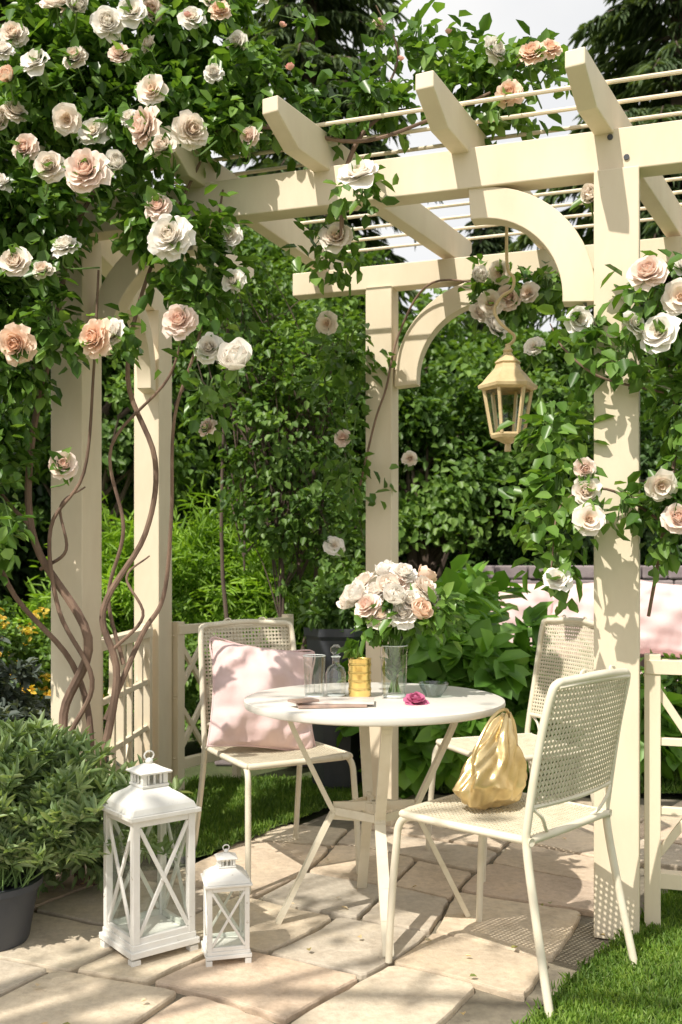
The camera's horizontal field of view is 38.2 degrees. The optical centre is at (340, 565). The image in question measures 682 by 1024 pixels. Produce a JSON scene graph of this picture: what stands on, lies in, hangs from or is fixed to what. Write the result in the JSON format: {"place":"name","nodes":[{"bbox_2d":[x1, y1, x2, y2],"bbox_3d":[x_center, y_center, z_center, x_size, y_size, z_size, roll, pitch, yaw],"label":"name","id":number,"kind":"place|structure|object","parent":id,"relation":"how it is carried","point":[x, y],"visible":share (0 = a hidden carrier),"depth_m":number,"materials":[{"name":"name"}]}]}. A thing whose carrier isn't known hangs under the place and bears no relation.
{"place":"outdoors","nodes":[
{"label":"outdoors","id":0,"kind":"place"},
{"bbox_2d":[146,773,362,857],"bbox_3d":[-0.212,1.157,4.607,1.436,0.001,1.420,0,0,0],"label":"lawn","id":1,"kind":"structure","parent":0,"point":[220,847],"depth_m":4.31,"materials":[{"name":"green plant"}]},
{"bbox_2d":[294,568,365,789],"bbox_3d":[-0.039,0.591,5.166,0.423,1.149,0.478,0,0,0],"label":"tall planter","id":2,"kind":"object","parent":1,"relation":"on","point":[323,634],"visible":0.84,"depth_m":5.04,"materials":[{"name":"plastic"}]},
{"bbox_2d":[0,793,681,1023],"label":"flagstone patio","id":3,"kind":"structure","parent":0,"point":[422,980],"depth_m":3.05,"materials":[{"name":"beige stone"}]},
{"bbox_2d":[0,709,191,951],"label":"potted sage plant","id":4,"kind":"object","parent":3,"relation":"on","point":[49,810],"visible":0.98,"depth_m":2.99,"materials":[{"name":"green plant"}]},
{"bbox_2d":[99,750,200,966],"bbox_3d":[-0.585,0.865,3.000,0.232,0.603,0.232,0,0,-38],"label":"candle lantern","id":5,"kind":"object","parent":3,"relation":"on","point":[149,797],"visible":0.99,"depth_m":2.96,"materials":[{"name":"white paint"}]},
{"bbox_2d":[200,844,252,966],"bbox_3d":[-0.342,0.999,2.930,0.139,0.336,0.139,0,0,-14],"label":"candle lantern","id":6,"kind":"object","parent":3,"relation":"on","point":[223,874],"visible":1,"depth_m":2.88,"materials":[{"name":"white paint"}]},
{"bbox_2d":[195,617,359,893],"bbox_3d":[-0.267,0.692,3.852,0.482,0.951,0.587,0,0,-29],"label":"garden chair","id":7,"kind":"object","parent":3,"relation":"on","point":[246,759],"visible":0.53,"depth_m":3.91,"materials":[{"name":"beige metal"}]},
{"bbox_2d":[206,636,315,750],"bbox_3d":[-0.308,0.520,3.888,0.466,0.448,0.238,10,-26,-25],"label":"pink cushion","id":8,"kind":"object","parent":7,"relation":"on","point":[241,672],"visible":0.8,"depth_m":3.81,"materials":[{"name":"fabric"}]},
{"bbox_2d":[36,837,671,1023],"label":"fallen petals","id":9,"kind":"object","parent":3,"relation":"on","point":[359,936],"visible":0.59,"depth_m":2.98,"materials":[{"name":"plant"}]},
{"bbox_2d":[39,47,681,939],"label":"garden pergola","id":10,"kind":"object","parent":3,"relation":"on","point":[619,161],"visible":0.73,"depth_m":3.51,"materials":[{"name":"wood"}]},
{"bbox_2d":[0,0,490,885],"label":"climbing rose","id":11,"kind":"object","parent":10,"relation":"attached to","point":[192,84],"visible":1,"depth_m":3.38,"materials":[{"name":"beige plant"}]},
{"bbox_2d":[280,0,572,296],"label":"climbing rose","id":12,"kind":"object","parent":10,"relation":"attached to","point":[486,64],"visible":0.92,"depth_m":3.38,"materials":[{"name":"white plant"}]},
{"bbox_2d":[297,254,563,557],"bbox_3d":[0.431,-0.660,4.225,1.246,1.257,0.568,0,0,0],"label":"climbing rose","id":13,"kind":"object","parent":10,"relation":"attached to","point":[520,298],"visible":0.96,"depth_m":4.26,"materials":[{"name":"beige plant"}]},
{"bbox_2d":[478,227,537,451],"bbox_3d":[0.610,-0.899,3.600,0.220,0.965,0.191,0,0,0],"label":"hanging lantern","id":14,"kind":"object","parent":10,"relation":"hanging from","point":[507,375],"visible":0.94,"depth_m":3.58,"materials":[{"name":"beige metal"}]},
{"bbox_2d":[496,183,681,616],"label":"climbing rose","id":15,"kind":"object","parent":10,"relation":"attached to","point":[656,332],"visible":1,"depth_m":3.02,"materials":[{"name":"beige plant"}]},
{"bbox_2d":[243,682,505,957],"bbox_3d":[0.108,0.802,3.240,0.856,0.735,0.856,0,0,-12],"label":"round bistro table","id":16,"kind":"object","parent":3,"relation":"on","point":[453,706],"visible":0.86,"depth_m":3.16,"materials":[{"name":"paint"}]},
{"bbox_2d":[303,654,325,696],"bbox_3d":[-0.088,0.365,3.250,0.076,0.136,0.076,0,0,0],"label":"glass tumbler","id":17,"kind":"object","parent":16,"relation":"on","point":[314,694],"visible":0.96,"depth_m":3.24,"materials":[{"name":"white"}]},
{"bbox_2d":[287,697,373,708],"bbox_3d":[-0.028,0.422,3.070,0.283,0.021,0.168,0,0,-8],"label":"magazine stack","id":18,"kind":"object","parent":16,"relation":"on","point":[326,702],"visible":1,"depth_m":3.01,"materials":[{"name":"paper"}]},
{"bbox_2d":[326,644,345,696],"bbox_3d":[-0.017,0.348,3.270,0.068,0.171,0.068,0,0,0],"label":"glass decanter","id":19,"kind":"object","parent":16,"relation":"on","point":[335,694],"visible":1,"depth_m":3.26,"materials":[{"name":"white"}]},
{"bbox_2d":[348,657,371,696],"bbox_3d":[0.062,0.370,3.250,0.080,0.126,0.080,0,0,0],"label":"gold cup","id":20,"kind":"object","parent":16,"relation":"on","point":[359,673],"visible":0.93,"depth_m":3.22,"materials":[{"name":"metal"}]},
{"bbox_2d":[336,559,479,697],"bbox_3d":[0.225,0.207,3.245,0.484,0.454,0.314,0,0,0],"label":"flower vase","id":21,"kind":"object","parent":16,"relation":"on","point":[406,613],"visible":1,"depth_m":3.19,"materials":[{"name":"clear glass"}]},
{"bbox_2d":[403,691,429,705],"bbox_3d":[0.236,0.418,3.077,0.076,0.033,0.079,-13,30,-35],"label":"cut rose","id":22,"kind":"object","parent":16,"relation":"on","point":[415,698],"visible":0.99,"depth_m":3.07,"materials":[{"name":"pink plant"}]},
{"bbox_2d":[426,615,593,881],"bbox_3d":[0.704,0.687,3.933,0.587,0.961,0.482,0,0,-21],"label":"garden chair","id":23,"kind":"object","parent":3,"relation":"on","point":[465,746],"visible":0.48,"depth_m":4.06,"materials":[{"name":"beige metal"}]},
{"bbox_2d":[385,665,636,1017],"bbox_3d":[0.501,0.722,2.860,0.587,0.891,0.482,0,0,43],"label":"garden chair","id":24,"kind":"object","parent":3,"relation":"on","point":[530,818],"visible":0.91,"depth_m":2.71,"materials":[{"name":"beige metal"}]},
{"bbox_2d":[452,708,526,809],"bbox_3d":[0.449,0.572,2.930,0.260,0.293,0.159,0,0,-35],"label":"gold handbag","id":25,"kind":"object","parent":24,"relation":"on","point":[493,773],"visible":1,"depth_m":2.88,"materials":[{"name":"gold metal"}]},
{"bbox_2d":[53,0,670,342],"label":"sky","id":26,"kind":"structure","parent":0,"point":[564,17],"materials":[{"name":"white"}]},
{"bbox_2d":[45,675,681,1023],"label":"ground","id":27,"kind":"structure","parent":0,"point":[212,769],"depth_m":5.62,"materials":[{"name":"soil"}]},
{"bbox_2d":[0,595,103,714],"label":"yellow flowering shrub","id":28,"kind":"object","parent":27,"relation":"on","point":[24,646],"visible":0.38,"depth_m":5.47,"materials":[{"name":"green plant"}]},
{"bbox_2d":[0,0,112,600],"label":"conifer tree","id":29,"kind":"object","parent":27,"relation":"on","point":[4,3],"depth_m":12.55,"materials":[{"name":"green plant"}]},
{"bbox_2d":[0,633,119,769],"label":"bluegrey bush","id":30,"kind":"object","parent":27,"relation":"on","point":[18,703],"visible":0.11,"depth_m":4.39,"materials":[{"name":"green plant"}]},
{"bbox_2d":[7,0,163,191],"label":"garden tree","id":31,"kind":"object","parent":27,"relation":"on","point":[67,154],"visible":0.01,"depth_m":10.04,"materials":[{"name":"green plant"}]},
{"bbox_2d":[34,757,156,898],"bbox_3d":[-1.275,0.865,3.375,1.237,0.723,0.927,0,0,0],"label":"sage bush","id":32,"kind":"object","parent":27,"relation":"on","point":[95,872],"visible":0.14,"depth_m":3.48,"materials":[{"name":"green plant"}]},
{"bbox_2d":[0,170,214,601],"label":"garden tree","id":33,"kind":"object","parent":27,"relation":"on","point":[41,498],"visible":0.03,"depth_m":8.45,"materials":[{"name":"green plant"}]},
{"bbox_2d":[102,624,152,793],"bbox_3d":[-0.970,0.728,4.339,0.060,0.885,0.942,0,0,3],"label":"trellis fence","id":34,"kind":"object","parent":27,"relation":"on","point":[122,743],"visible":0.38,"depth_m":4.47,"materials":[{"name":"beige wood"}]},
{"bbox_2d":[0,101,319,539],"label":"garden tree","id":35,"kind":"object","parent":27,"relation":"on","point":[115,397],"visible":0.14,"depth_m":7.50,"materials":[{"name":"green plant"}]},
{"bbox_2d":[12,474,365,735],"bbox_3d":[-1.053,0.327,6.953,3.043,1.971,1.769,0,0,0],"label":"bamboo shrub","id":36,"kind":"object","parent":27,"relation":"on","point":[196,574],"visible":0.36,"depth_m":6.58,"materials":[{"name":"green plant"}]},
{"bbox_2d":[172,614,293,790],"bbox_3d":[-0.568,0.728,5.350,0.060,0.885,0.982,0,0,34],"label":"trellis fence","id":37,"kind":"object","parent":27,"relation":"on","point":[181,762],"visible":0.34,"depth_m":4.96,"materials":[{"name":"beige wood"}]},
{"bbox_2d":[215,759,307,766],"bbox_3d":[0.375,1.032,5.875,2.248,0.318,0.239,0,0,4],"label":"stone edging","id":38,"kind":"object","parent":27,"relation":"on","point":[221,762],"depth_m":5.84,"materials":[{"name":"grey stone"}]},
{"bbox_2d":[157,225,421,651],"bbox_3d":[-0.380,-0.584,6.041,1.722,3.606,1.084,0,0,0],"label":"slender shrub","id":39,"kind":"object","parent":27,"relation":"on","point":[279,470],"visible":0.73,"depth_m":5.90,"materials":[{"name":"green plant"}]},
{"bbox_2d":[102,166,569,388],"bbox_3d":[-0.564,-1.619,11.958,7.750,5.678,3.112,0,0,0],"label":"garden tree","id":40,"kind":"object","parent":27,"relation":"on","point":[441,351],"visible":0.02,"depth_m":11.62,"materials":[{"name":"green plant"}]},
{"bbox_2d":[214,0,467,376],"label":"conifer tree","id":41,"kind":"object","parent":27,"relation":"on","point":[347,17],"visible":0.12,"depth_m":13.23,"materials":[{"name":"green plant"}]},
{"bbox_2d":[0,379,681,673],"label":"tall hedge","id":42,"kind":"object","parent":27,"relation":"on","point":[22,591],"visible":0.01,"depth_m":10.56,"materials":[{"name":"green plant"}]},
{"bbox_2d":[34,790,681,1023],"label":"patio bedding","id":43,"kind":"object","parent":27,"relation":"on","point":[483,1007],"depth_m":2.91,"materials":[{"name":"beige stone"}]},
{"bbox_2d":[103,593,681,760],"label":"shrub","id":44,"kind":"object","parent":27,"relation":"on","point":[192,699],"visible":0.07,"depth_m":6.04,"materials":[{"name":"green plant"}]},
{"bbox_2d":[179,288,679,579],"bbox_3d":[0.845,-0.591,8.608,4.759,3.667,2.474,0,0,0],"label":"garden tree","id":45,"kind":"object","parent":27,"relation":"on","point":[450,484],"visible":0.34,"depth_m":8.28,"materials":[{"name":"green plant"}]},
{"bbox_2d":[448,221,540,353],"bbox_3d":[2.577,-2.301,16.941,4.366,7.869,4.522,0,0,0],"label":"conifer tree","id":46,"kind":"object","parent":27,"relation":"on","point":[488,246],"visible":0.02,"depth_m":16.74,"materials":[{"name":"green plant"}]},
{"bbox_2d":[334,554,681,798],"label":"hydrangea bush","id":47,"kind":"object","parent":27,"relation":"on","point":[492,658],"visible":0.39,"depth_m":4.79,"materials":[{"name":"green plant"}]},
{"bbox_2d":[483,566,681,584],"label":"stone retaining wall","id":48,"kind":"structure","parent":27,"relation":"on","point":[673,577],"depth_m":7.12,"materials":[{"name":"stone"}]},
{"bbox_2d":[491,580,681,680],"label":"outdoor sofa","id":49,"kind":"object","parent":27,"relation":"on","point":[661,629],"visible":0.19,"depth_m":6.22,"materials":[{"name":"fabric"}]},
{"bbox_2d":[494,368,681,579],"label":"garden tree","id":50,"kind":"object","parent":27,"relation":"on","point":[647,462],"visible":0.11,"depth_m":7.86,"materials":[{"name":"green plant"}]},
{"bbox_2d":[500,0,681,413],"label":"conifer tree","id":51,"kind":"object","parent":27,"relation":"on","point":[628,25],"visible":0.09,"depth_m":12.38,"materials":[{"name":"green plant"}]},
{"bbox_2d":[434,761,681,793],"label":"grass","id":52,"kind":"structure","parent":0,"point":[667,784],"depth_m":5.09,"materials":[{"name":"green plant"}]},
{"bbox_2d":[511,889,681,1023],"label":"lawn","id":53,"kind":"structure","parent":0,"point":[647,992],"depth_m":2.70,"materials":[{"name":"green plant"}]},
{"bbox_2d":[643,653,681,927],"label":"trellis fence","id":54,"kind":"object","parent":53,"relation":"on","point":[657,878],"visible":0.93,"depth_m":3.14,"materials":[{"name":"beige wood"}]}
]}

